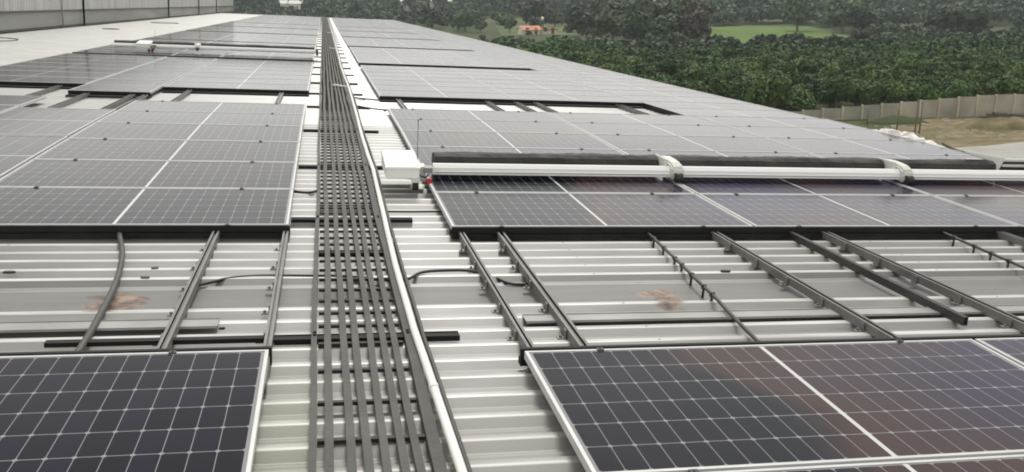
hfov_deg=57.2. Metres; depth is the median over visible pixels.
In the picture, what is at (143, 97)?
mounting rail
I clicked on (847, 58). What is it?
orchard tree
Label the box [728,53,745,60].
orchard tree
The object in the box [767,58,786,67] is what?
orchard tree
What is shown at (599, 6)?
broadleaf tree
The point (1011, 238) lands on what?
mounting rail
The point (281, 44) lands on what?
solar panel
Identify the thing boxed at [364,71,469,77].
solar panel
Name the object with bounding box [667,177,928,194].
solar panel
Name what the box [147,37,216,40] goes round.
solar panel
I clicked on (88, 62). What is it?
solar panel
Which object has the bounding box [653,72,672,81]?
orchard tree
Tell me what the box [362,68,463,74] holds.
solar panel
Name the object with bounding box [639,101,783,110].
solar panel
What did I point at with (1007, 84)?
orchard tree
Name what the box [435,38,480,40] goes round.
solar panel
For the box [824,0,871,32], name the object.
broadleaf tree
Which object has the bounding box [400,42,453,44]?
solar panel
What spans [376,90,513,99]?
solar panel
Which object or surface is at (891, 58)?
orchard tree
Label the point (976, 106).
compound wall
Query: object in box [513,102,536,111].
mounting rail
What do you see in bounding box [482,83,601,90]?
solar panel
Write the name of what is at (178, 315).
mounting rail
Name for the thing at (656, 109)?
edge channel
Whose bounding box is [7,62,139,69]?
solar panel
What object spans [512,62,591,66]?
solar panel
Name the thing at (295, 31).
solar panel
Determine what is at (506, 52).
solar panel
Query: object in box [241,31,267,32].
solar panel
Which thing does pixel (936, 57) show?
orchard tree
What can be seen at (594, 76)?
solar panel
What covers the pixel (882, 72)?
orchard tree
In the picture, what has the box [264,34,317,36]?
solar panel
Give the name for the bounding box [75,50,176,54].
solar panel
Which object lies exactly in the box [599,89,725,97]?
solar panel
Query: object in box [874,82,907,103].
orchard tree
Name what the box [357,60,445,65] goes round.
solar panel
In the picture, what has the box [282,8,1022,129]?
ground
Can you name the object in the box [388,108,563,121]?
solar panel
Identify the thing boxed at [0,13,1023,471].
warehouse
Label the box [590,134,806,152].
solar panel
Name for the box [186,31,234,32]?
solar panel
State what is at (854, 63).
orchard tree
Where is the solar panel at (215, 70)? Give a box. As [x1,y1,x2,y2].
[193,68,311,74]
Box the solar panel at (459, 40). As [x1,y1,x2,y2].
[438,39,484,41]
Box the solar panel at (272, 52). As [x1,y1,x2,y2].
[231,51,314,54]
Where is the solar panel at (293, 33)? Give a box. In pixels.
[268,32,317,34]
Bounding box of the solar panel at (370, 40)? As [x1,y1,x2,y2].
[344,39,397,41]
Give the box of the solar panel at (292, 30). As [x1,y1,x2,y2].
[276,30,317,31]
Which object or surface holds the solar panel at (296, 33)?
on the warehouse
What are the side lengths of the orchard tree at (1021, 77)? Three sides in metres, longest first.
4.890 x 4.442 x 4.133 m
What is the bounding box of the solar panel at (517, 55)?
[486,54,553,57]
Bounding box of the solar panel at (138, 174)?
[0,159,296,192]
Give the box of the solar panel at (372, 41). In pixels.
[345,40,399,42]
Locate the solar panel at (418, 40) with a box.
[394,39,439,40]
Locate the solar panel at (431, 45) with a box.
[404,44,459,46]
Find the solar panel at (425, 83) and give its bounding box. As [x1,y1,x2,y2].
[369,79,489,87]
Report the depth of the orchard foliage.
178.37 m
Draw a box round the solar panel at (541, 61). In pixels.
[505,60,578,63]
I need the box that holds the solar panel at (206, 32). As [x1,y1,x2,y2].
[178,31,234,33]
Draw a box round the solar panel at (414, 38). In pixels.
[390,37,437,39]
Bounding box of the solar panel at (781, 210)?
[698,193,1018,226]
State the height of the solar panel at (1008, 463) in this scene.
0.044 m
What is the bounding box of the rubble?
[870,118,1023,140]
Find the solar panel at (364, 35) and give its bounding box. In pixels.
[346,35,387,36]
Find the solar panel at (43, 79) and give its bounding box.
[0,75,101,83]
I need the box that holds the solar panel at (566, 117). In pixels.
[547,112,721,124]
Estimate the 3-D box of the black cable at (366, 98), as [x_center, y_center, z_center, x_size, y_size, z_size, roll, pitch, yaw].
[-2.280,-2.204,15.101,0.634,0.067,0.069,3,15,12]
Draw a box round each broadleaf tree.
[421,6,443,28]
[450,14,458,29]
[455,11,475,31]
[473,18,487,31]
[490,11,501,25]
[496,12,515,25]
[499,14,517,32]
[516,0,550,23]
[528,16,544,26]
[548,14,563,25]
[557,13,567,24]
[563,2,586,24]
[567,6,597,36]
[585,0,624,34]
[593,8,627,39]
[617,11,652,43]
[625,0,662,19]
[648,13,679,34]
[649,1,683,32]
[673,0,697,32]
[677,9,711,39]
[685,0,714,24]
[698,40,713,47]
[724,36,740,47]
[764,34,779,41]
[780,0,816,30]
[782,32,805,40]
[808,38,827,45]
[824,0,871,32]
[852,30,870,41]
[923,3,992,32]
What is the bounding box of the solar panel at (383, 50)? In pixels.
[350,48,417,51]
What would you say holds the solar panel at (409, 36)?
on the warehouse
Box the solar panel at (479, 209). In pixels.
[434,191,752,229]
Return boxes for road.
[956,142,1023,158]
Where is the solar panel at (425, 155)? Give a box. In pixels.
[409,146,624,165]
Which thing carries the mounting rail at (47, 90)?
on the warehouse
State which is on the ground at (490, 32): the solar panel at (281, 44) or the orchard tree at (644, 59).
the orchard tree at (644, 59)
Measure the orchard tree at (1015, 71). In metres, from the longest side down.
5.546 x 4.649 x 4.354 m
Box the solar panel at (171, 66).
[131,62,204,71]
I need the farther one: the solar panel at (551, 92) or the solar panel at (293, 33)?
the solar panel at (293, 33)
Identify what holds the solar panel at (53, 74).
on the warehouse
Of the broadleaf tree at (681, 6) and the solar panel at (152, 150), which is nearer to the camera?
the solar panel at (152, 150)
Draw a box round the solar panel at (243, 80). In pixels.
[175,76,309,85]
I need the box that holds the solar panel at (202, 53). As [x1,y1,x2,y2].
[172,51,227,56]
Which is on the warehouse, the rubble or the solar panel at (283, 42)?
the solar panel at (283, 42)
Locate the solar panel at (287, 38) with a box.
[258,37,316,40]
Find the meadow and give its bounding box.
[896,28,1003,35]
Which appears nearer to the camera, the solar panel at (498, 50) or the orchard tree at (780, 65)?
the solar panel at (498, 50)
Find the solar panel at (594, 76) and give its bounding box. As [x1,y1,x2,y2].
[547,73,643,78]
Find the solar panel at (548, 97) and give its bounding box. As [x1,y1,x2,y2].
[503,93,641,102]
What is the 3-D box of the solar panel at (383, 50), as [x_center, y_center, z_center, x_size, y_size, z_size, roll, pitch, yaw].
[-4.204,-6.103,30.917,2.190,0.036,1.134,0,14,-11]
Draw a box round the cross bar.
[44,335,267,347]
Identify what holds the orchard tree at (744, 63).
on the ground at (490, 32)
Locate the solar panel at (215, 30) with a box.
[189,29,240,31]
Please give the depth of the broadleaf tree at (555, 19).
375.29 m
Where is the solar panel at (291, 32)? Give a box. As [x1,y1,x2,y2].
[269,31,317,33]
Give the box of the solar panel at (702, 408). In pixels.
[524,339,1023,471]
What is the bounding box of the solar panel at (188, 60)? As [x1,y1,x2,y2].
[152,57,216,64]
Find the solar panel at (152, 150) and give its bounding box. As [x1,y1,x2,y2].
[34,138,299,163]
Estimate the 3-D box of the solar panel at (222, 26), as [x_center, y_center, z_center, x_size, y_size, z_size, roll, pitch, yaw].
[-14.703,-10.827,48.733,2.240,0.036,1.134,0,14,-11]
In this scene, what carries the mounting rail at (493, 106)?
on the warehouse
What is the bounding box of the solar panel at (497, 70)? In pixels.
[452,68,546,73]
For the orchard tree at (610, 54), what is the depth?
145.08 m
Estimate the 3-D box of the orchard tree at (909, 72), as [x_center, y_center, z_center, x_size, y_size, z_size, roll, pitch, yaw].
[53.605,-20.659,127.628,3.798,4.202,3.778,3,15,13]
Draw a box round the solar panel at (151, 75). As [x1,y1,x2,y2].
[104,69,190,80]
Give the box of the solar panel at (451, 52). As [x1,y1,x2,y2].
[418,51,485,54]
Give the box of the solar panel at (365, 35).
[341,34,383,35]
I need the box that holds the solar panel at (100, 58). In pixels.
[38,56,158,61]
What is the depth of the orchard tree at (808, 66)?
131.12 m
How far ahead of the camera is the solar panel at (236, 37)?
35.68 m
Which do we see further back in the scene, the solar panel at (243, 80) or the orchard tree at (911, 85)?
the orchard tree at (911, 85)
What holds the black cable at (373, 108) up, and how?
on the warehouse
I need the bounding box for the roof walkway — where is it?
[274,17,459,471]
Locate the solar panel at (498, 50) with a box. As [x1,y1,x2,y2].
[470,49,531,52]
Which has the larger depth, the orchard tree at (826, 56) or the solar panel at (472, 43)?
the orchard tree at (826, 56)
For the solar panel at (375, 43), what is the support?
on the warehouse
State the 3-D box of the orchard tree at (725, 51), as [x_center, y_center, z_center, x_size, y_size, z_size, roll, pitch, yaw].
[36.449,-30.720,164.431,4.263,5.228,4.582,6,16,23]
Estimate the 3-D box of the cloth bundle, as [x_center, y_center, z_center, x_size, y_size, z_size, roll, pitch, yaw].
[5.277,-1.344,12.696,0.186,0.167,1.825,0,14,-11]
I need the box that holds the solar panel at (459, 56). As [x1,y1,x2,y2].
[424,54,495,57]
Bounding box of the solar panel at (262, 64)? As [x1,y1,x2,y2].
[206,61,312,67]
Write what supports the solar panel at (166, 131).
on the warehouse
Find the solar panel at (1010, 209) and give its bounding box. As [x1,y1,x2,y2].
[934,195,1023,226]
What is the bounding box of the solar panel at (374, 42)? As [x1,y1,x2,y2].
[346,41,401,43]
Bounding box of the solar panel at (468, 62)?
[436,60,520,65]
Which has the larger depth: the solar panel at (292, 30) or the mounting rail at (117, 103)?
the solar panel at (292, 30)
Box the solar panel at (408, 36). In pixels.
[391,36,431,37]
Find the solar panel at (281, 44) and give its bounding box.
[247,42,315,45]
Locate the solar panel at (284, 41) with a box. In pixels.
[252,39,316,42]
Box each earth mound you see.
[859,115,928,124]
[944,116,1023,130]
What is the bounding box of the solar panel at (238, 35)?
[229,34,260,36]
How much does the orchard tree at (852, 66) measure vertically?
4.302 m
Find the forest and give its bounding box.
[233,0,1023,51]
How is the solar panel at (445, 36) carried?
on the warehouse
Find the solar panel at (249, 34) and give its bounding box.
[235,33,263,35]
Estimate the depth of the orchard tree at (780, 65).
133.64 m
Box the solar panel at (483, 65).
[442,63,529,68]
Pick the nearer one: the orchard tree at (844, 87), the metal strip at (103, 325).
the metal strip at (103, 325)
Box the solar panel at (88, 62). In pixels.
[23,59,149,65]
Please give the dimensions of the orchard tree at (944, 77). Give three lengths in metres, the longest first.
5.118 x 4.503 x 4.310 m
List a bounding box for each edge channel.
[0,81,83,88]
[0,226,289,238]
[0,346,271,364]
[65,90,151,98]
[72,52,313,63]
[145,38,315,44]
[162,87,308,96]
[186,30,317,35]
[213,25,318,29]
[343,36,425,39]
[349,46,471,50]
[359,63,529,69]
[379,96,644,108]
[449,227,1023,238]
[518,334,1023,365]
[642,102,680,114]
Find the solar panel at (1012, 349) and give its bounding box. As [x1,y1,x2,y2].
[975,337,1023,366]
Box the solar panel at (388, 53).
[352,51,425,55]
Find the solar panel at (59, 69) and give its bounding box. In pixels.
[0,65,128,73]
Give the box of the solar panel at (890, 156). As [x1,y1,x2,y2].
[811,152,980,158]
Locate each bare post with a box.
[914,99,918,133]
[918,101,922,133]
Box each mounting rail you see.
[23,85,62,95]
[46,93,89,107]
[100,94,135,108]
[116,94,148,110]
[152,230,219,348]
[171,90,191,100]
[255,221,289,394]
[274,92,283,103]
[396,99,407,108]
[458,232,534,372]
[485,101,504,110]
[496,232,589,345]
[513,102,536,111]
[533,102,557,111]
[616,104,651,114]
[711,231,898,337]
[788,231,968,325]
[821,231,1023,332]
[995,231,1023,248]
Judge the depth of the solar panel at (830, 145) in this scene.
11.49 m
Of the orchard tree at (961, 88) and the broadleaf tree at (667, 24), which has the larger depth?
the broadleaf tree at (667, 24)
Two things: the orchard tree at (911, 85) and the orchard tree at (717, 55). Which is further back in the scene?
the orchard tree at (717, 55)
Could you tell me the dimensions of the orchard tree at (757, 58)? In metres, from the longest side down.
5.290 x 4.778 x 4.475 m
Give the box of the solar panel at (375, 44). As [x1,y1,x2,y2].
[347,43,405,45]
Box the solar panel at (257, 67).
[200,65,311,70]
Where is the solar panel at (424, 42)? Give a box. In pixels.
[398,41,450,43]
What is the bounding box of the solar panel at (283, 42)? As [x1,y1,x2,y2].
[250,41,315,43]
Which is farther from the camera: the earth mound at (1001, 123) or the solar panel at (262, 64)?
the earth mound at (1001, 123)
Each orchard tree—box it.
[537,51,551,55]
[540,49,558,56]
[560,51,583,61]
[575,60,589,65]
[582,51,601,62]
[585,58,597,63]
[590,64,608,68]
[593,50,602,53]
[595,56,619,65]
[599,52,623,63]
[604,64,633,73]
[605,49,624,55]
[617,56,640,66]
[620,64,635,71]
[626,72,639,77]
[630,63,659,76]
[639,56,650,65]
[640,48,661,57]
[641,75,678,84]
[648,52,675,63]
[648,61,659,67]
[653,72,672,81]
[655,57,687,75]
[661,48,677,53]
[661,50,685,59]
[661,79,695,88]
[672,65,704,82]
[679,59,696,64]
[680,64,711,81]
[681,57,696,62]
[684,53,702,58]
[691,83,718,95]
[696,75,726,96]
[697,59,721,67]
[698,55,726,63]
[698,73,726,81]
[705,53,724,58]
[705,62,737,73]
[709,46,731,58]
[713,70,736,81]
[720,59,742,69]
[722,80,762,104]
[723,78,758,99]
[724,57,743,64]
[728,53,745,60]
[731,72,766,81]
[735,60,764,71]
[736,65,763,75]
[737,76,753,82]
[738,63,762,73]
[742,53,773,68]
[744,44,770,56]
[749,51,774,64]
[755,75,792,107]
[758,68,784,75]
[764,62,793,73]
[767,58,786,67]
[775,51,790,62]
[781,88,816,111]
[784,71,816,91]
[785,59,816,72]
[785,82,814,101]
[787,47,816,57]
[791,54,812,60]
[792,56,808,63]
[796,71,821,83]
[812,60,850,73]
[813,54,834,62]
[813,75,858,107]
[813,78,829,93]
[814,52,836,59]
[814,62,841,78]
[816,91,844,107]
[820,74,834,80]
[826,48,852,56]
[838,53,865,66]
[840,68,868,78]
[843,60,861,68]
[843,64,859,70]
[845,82,867,106]
[849,73,869,79]
[852,81,885,104]
[853,78,871,83]
[860,55,886,65]
[860,64,897,77]
[863,60,880,68]
[865,67,905,102]
[872,58,890,65]
[873,50,897,59]
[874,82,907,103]
[879,78,908,95]
[883,56,900,64]
[893,56,921,73]
[895,68,922,80]
[898,50,916,56]
[898,74,924,101]
[901,52,929,61]
[904,81,936,98]
[906,83,942,104]
[913,60,940,76]
[917,45,941,56]
[917,58,933,64]
[917,62,954,77]
[923,70,949,82]
[927,51,944,59]
[930,73,960,89]
[930,80,957,98]
[931,56,944,61]
[940,80,975,97]
[945,53,971,63]
[945,60,976,71]
[958,73,990,87]
[960,69,981,78]
[969,81,995,100]
[970,54,1003,62]
[971,60,1005,76]
[972,60,998,69]
[977,48,989,54]
[983,71,1002,80]
[984,50,1006,58]
[986,75,1023,94]
[994,60,1023,74]
[996,55,1015,61]
[998,49,1023,56]
[1008,63,1023,99]
[1017,70,1023,80]
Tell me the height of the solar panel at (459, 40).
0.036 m
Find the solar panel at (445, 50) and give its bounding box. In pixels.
[414,49,479,52]
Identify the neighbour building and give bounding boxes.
[0,0,233,33]
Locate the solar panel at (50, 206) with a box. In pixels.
[0,186,292,225]
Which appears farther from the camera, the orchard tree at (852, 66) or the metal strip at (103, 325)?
the orchard tree at (852, 66)
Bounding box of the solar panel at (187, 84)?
[163,81,308,90]
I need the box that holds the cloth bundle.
[871,128,942,146]
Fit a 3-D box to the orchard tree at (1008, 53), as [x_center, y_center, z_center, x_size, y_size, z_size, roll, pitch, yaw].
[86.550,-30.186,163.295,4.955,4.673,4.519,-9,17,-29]
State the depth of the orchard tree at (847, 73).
124.95 m
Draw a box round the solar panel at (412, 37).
[388,36,434,38]
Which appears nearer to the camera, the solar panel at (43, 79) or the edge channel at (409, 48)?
the solar panel at (43, 79)
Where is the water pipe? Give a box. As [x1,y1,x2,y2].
[327,19,466,471]
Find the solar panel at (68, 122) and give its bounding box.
[0,107,115,137]
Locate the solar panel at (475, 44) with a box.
[451,43,501,45]
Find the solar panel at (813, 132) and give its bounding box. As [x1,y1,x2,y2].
[729,125,912,139]
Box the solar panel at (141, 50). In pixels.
[85,48,182,52]
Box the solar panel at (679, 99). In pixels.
[619,95,752,103]
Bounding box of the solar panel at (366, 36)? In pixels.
[342,35,389,37]
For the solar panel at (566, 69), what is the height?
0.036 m
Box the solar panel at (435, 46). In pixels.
[406,45,466,48]
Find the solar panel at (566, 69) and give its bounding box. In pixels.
[528,67,612,71]
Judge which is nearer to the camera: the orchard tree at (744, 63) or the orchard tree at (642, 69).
the orchard tree at (642, 69)
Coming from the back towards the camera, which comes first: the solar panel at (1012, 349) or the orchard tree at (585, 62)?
the orchard tree at (585, 62)
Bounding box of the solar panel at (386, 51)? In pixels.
[351,50,421,53]
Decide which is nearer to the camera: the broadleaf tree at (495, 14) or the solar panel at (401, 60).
the solar panel at (401, 60)
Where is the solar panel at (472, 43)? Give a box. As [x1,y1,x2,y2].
[448,42,497,44]
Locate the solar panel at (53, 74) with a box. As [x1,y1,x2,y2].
[0,70,115,78]
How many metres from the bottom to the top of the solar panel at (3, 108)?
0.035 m
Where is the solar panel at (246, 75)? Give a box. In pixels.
[185,72,310,79]
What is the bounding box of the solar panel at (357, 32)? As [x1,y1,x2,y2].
[340,32,381,33]
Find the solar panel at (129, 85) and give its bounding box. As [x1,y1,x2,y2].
[69,78,172,93]
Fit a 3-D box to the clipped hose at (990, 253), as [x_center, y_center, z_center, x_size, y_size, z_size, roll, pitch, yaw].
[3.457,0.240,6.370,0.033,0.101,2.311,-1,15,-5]
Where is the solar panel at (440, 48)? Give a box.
[410,47,469,49]
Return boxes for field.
[703,25,847,43]
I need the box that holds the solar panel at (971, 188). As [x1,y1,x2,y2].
[886,179,1023,195]
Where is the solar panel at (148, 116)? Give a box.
[96,110,303,127]
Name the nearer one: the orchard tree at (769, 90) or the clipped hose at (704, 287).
the clipped hose at (704, 287)
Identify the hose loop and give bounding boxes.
[0,37,18,40]
[150,22,178,23]
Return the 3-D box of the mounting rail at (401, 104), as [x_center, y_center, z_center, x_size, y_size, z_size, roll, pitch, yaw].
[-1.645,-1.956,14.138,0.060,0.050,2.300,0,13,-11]
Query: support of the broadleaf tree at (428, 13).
on the ground at (490, 32)
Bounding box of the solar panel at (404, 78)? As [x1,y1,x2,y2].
[367,75,479,82]
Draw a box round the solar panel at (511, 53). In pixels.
[480,52,544,55]
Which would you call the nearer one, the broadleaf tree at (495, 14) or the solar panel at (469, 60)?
the solar panel at (469, 60)
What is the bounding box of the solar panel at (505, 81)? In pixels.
[473,78,585,85]
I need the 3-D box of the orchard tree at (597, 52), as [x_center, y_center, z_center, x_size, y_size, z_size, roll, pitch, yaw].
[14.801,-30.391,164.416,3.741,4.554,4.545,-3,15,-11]
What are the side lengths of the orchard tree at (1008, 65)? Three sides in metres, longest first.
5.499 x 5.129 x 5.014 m
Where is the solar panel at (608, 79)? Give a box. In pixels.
[557,76,660,82]
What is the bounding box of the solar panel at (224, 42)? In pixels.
[209,41,247,44]
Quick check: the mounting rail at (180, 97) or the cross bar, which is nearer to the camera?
the cross bar
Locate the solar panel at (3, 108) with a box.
[0,105,19,112]
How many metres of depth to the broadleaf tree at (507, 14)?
352.01 m
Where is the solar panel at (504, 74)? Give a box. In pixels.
[458,71,559,77]
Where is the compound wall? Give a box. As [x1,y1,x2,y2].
[793,94,1023,119]
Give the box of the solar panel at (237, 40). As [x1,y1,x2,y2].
[215,38,252,41]
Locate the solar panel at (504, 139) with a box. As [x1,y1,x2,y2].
[401,130,614,148]
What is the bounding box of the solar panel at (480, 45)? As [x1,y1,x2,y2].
[454,44,506,46]
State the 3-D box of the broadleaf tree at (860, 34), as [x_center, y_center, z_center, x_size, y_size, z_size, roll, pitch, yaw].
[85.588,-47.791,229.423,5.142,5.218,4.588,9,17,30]
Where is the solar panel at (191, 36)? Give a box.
[158,35,223,37]
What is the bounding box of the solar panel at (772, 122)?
[697,116,866,128]
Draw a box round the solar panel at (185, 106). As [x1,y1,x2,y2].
[118,100,305,115]
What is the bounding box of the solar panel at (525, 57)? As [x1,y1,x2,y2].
[490,55,561,59]
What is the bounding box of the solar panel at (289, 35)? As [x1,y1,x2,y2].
[265,35,315,36]
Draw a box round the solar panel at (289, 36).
[262,35,316,37]
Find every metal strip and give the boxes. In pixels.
[0,318,219,332]
[522,305,1023,322]
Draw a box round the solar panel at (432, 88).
[372,84,499,92]
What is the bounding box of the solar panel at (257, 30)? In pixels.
[244,29,270,31]
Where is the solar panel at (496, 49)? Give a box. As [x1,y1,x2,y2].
[467,48,523,50]
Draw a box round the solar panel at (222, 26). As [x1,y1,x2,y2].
[208,26,247,27]
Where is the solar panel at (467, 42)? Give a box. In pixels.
[444,41,493,43]
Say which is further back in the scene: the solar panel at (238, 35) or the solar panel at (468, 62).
the solar panel at (238, 35)
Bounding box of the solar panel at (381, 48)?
[349,47,413,49]
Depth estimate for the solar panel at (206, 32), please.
39.33 m
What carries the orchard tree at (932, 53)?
on the ground at (490, 32)
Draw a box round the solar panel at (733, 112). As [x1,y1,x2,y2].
[659,107,818,118]
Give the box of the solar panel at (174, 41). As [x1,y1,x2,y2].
[135,40,208,42]
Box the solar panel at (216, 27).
[200,27,241,28]
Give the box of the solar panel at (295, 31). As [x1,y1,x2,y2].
[271,30,317,32]
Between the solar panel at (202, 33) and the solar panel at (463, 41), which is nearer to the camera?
the solar panel at (202, 33)
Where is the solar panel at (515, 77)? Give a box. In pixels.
[466,75,572,81]
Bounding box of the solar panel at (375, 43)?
[346,42,403,44]
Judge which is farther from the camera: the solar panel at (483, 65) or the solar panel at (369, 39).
the solar panel at (369, 39)
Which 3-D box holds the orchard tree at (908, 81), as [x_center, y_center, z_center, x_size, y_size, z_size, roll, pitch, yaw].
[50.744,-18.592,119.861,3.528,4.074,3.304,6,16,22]
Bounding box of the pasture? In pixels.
[495,25,588,34]
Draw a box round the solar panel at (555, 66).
[518,64,600,68]
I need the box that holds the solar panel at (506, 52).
[473,50,535,53]
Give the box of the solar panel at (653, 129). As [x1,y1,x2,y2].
[567,122,760,136]
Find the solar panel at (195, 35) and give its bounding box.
[163,34,226,36]
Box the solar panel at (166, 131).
[69,122,302,142]
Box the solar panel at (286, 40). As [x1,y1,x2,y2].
[256,38,316,41]
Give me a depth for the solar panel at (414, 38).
43.85 m
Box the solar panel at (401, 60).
[356,58,439,62]
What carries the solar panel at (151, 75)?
on the warehouse
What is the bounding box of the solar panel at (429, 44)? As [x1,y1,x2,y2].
[402,43,456,45]
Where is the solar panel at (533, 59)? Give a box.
[496,57,570,61]
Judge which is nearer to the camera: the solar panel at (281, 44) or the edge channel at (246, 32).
the solar panel at (281, 44)
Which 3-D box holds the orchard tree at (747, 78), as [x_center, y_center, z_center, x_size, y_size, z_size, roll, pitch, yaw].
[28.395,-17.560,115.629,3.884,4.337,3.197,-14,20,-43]
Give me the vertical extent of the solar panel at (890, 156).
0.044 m
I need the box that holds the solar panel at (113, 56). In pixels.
[54,53,165,58]
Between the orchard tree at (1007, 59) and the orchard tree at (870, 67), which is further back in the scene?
the orchard tree at (1007, 59)
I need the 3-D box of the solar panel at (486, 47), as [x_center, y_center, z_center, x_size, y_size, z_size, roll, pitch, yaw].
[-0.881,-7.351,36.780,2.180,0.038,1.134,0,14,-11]
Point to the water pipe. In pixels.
(454, 449)
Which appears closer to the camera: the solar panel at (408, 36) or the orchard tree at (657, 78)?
the solar panel at (408, 36)
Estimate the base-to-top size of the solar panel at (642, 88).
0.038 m
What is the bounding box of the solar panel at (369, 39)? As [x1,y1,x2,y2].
[344,38,395,40]
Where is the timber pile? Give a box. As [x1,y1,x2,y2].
[980,112,1023,117]
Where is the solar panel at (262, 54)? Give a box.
[226,52,313,57]
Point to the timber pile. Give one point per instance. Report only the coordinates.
(1003, 114)
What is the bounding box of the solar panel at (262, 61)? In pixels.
[213,59,312,64]
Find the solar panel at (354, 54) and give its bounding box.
[353,53,429,57]
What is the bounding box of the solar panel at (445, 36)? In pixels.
[428,36,467,37]
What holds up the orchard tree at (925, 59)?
on the ground at (490, 32)
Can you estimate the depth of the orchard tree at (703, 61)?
140.17 m
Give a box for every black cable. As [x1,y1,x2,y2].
[199,269,527,285]
[294,190,316,193]
[330,25,471,471]
[355,97,378,100]
[355,105,387,110]
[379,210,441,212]
[941,142,960,151]
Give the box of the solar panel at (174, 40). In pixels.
[137,38,211,41]
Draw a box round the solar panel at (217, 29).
[194,28,243,30]
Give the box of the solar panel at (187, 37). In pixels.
[153,36,220,39]
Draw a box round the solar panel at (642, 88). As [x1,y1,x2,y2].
[584,84,699,91]
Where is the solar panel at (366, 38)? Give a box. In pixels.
[343,37,393,39]
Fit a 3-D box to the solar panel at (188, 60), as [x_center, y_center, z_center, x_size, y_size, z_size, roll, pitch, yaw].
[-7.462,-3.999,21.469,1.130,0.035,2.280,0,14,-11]
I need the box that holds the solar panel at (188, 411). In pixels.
[0,349,268,471]
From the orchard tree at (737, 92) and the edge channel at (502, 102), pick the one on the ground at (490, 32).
the orchard tree at (737, 92)
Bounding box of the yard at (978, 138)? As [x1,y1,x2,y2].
[895,116,1023,147]
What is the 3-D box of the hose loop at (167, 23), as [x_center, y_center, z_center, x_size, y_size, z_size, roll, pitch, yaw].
[-19.876,-12.199,53.755,1.528,0.052,2.228,0,14,-11]
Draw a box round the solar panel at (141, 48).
[96,46,188,50]
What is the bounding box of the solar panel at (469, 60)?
[432,58,511,62]
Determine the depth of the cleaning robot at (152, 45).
24.77 m
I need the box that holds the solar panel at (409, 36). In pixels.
[386,35,426,36]
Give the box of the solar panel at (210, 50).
[186,49,230,52]
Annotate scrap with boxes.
[2,270,15,273]
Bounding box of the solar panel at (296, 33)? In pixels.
[271,32,315,33]
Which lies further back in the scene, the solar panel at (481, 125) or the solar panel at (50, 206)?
the solar panel at (481, 125)
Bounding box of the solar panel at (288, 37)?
[260,36,316,38]
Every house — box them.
[279,0,288,6]
[288,0,302,8]
[516,25,541,34]
[540,28,557,33]
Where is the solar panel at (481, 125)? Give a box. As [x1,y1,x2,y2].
[394,118,587,133]
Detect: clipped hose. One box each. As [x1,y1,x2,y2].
[646,232,759,340]
[941,231,1023,268]
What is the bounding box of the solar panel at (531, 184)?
[426,173,694,194]
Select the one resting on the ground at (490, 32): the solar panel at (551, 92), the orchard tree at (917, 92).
the orchard tree at (917, 92)
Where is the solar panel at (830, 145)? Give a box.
[764,137,968,154]
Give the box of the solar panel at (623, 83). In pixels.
[570,80,677,86]
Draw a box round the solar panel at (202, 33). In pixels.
[173,32,231,34]
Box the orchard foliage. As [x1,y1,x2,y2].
[489,35,1023,57]
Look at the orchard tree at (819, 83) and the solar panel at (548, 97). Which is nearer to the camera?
the solar panel at (548, 97)
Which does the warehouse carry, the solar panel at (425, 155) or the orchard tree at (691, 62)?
the solar panel at (425, 155)
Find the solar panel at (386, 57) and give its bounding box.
[355,55,433,59]
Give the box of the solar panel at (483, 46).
[457,45,510,47]
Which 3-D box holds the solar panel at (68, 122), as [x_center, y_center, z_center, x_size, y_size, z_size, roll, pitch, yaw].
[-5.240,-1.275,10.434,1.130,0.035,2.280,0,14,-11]
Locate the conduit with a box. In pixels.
[74,232,124,350]
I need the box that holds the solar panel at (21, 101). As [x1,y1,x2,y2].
[0,95,45,106]
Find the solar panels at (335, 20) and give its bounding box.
[240,15,420,26]
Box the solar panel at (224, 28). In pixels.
[199,27,246,29]
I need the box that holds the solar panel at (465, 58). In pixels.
[428,56,504,60]
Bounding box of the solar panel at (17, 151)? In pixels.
[0,135,67,177]
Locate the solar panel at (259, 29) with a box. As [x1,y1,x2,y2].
[250,28,272,29]
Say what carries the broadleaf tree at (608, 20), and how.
on the ground at (490, 32)
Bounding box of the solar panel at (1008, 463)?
[690,454,1023,471]
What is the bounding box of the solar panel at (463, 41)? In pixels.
[440,40,483,41]
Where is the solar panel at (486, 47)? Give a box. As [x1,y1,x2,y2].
[460,46,518,49]
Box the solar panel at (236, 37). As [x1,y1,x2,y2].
[224,36,257,39]
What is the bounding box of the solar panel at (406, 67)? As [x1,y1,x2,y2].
[360,65,455,70]
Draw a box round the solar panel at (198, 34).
[168,33,228,35]
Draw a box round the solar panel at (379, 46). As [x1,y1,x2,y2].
[348,44,409,47]
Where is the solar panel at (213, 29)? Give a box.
[193,29,238,30]
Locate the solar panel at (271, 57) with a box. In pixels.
[222,55,313,59]
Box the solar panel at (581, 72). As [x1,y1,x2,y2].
[536,70,630,75]
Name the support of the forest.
on the ground at (490, 32)
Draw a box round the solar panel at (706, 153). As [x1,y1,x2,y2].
[619,149,821,157]
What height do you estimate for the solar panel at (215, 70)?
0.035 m
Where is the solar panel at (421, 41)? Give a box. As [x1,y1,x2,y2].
[396,40,447,42]
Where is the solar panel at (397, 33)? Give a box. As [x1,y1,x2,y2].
[382,33,421,34]
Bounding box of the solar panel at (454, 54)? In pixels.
[420,52,488,55]
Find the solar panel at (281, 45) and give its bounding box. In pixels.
[245,44,315,47]
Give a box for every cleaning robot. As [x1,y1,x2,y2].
[111,30,317,55]
[381,120,1023,189]
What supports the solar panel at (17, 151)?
on the warehouse
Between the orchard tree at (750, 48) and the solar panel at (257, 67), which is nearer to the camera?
the solar panel at (257, 67)
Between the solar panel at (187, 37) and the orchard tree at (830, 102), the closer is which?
the solar panel at (187, 37)
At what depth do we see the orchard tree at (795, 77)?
115.79 m
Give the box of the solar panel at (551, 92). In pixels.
[492,88,621,96]
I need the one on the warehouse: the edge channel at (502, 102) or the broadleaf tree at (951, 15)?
the edge channel at (502, 102)

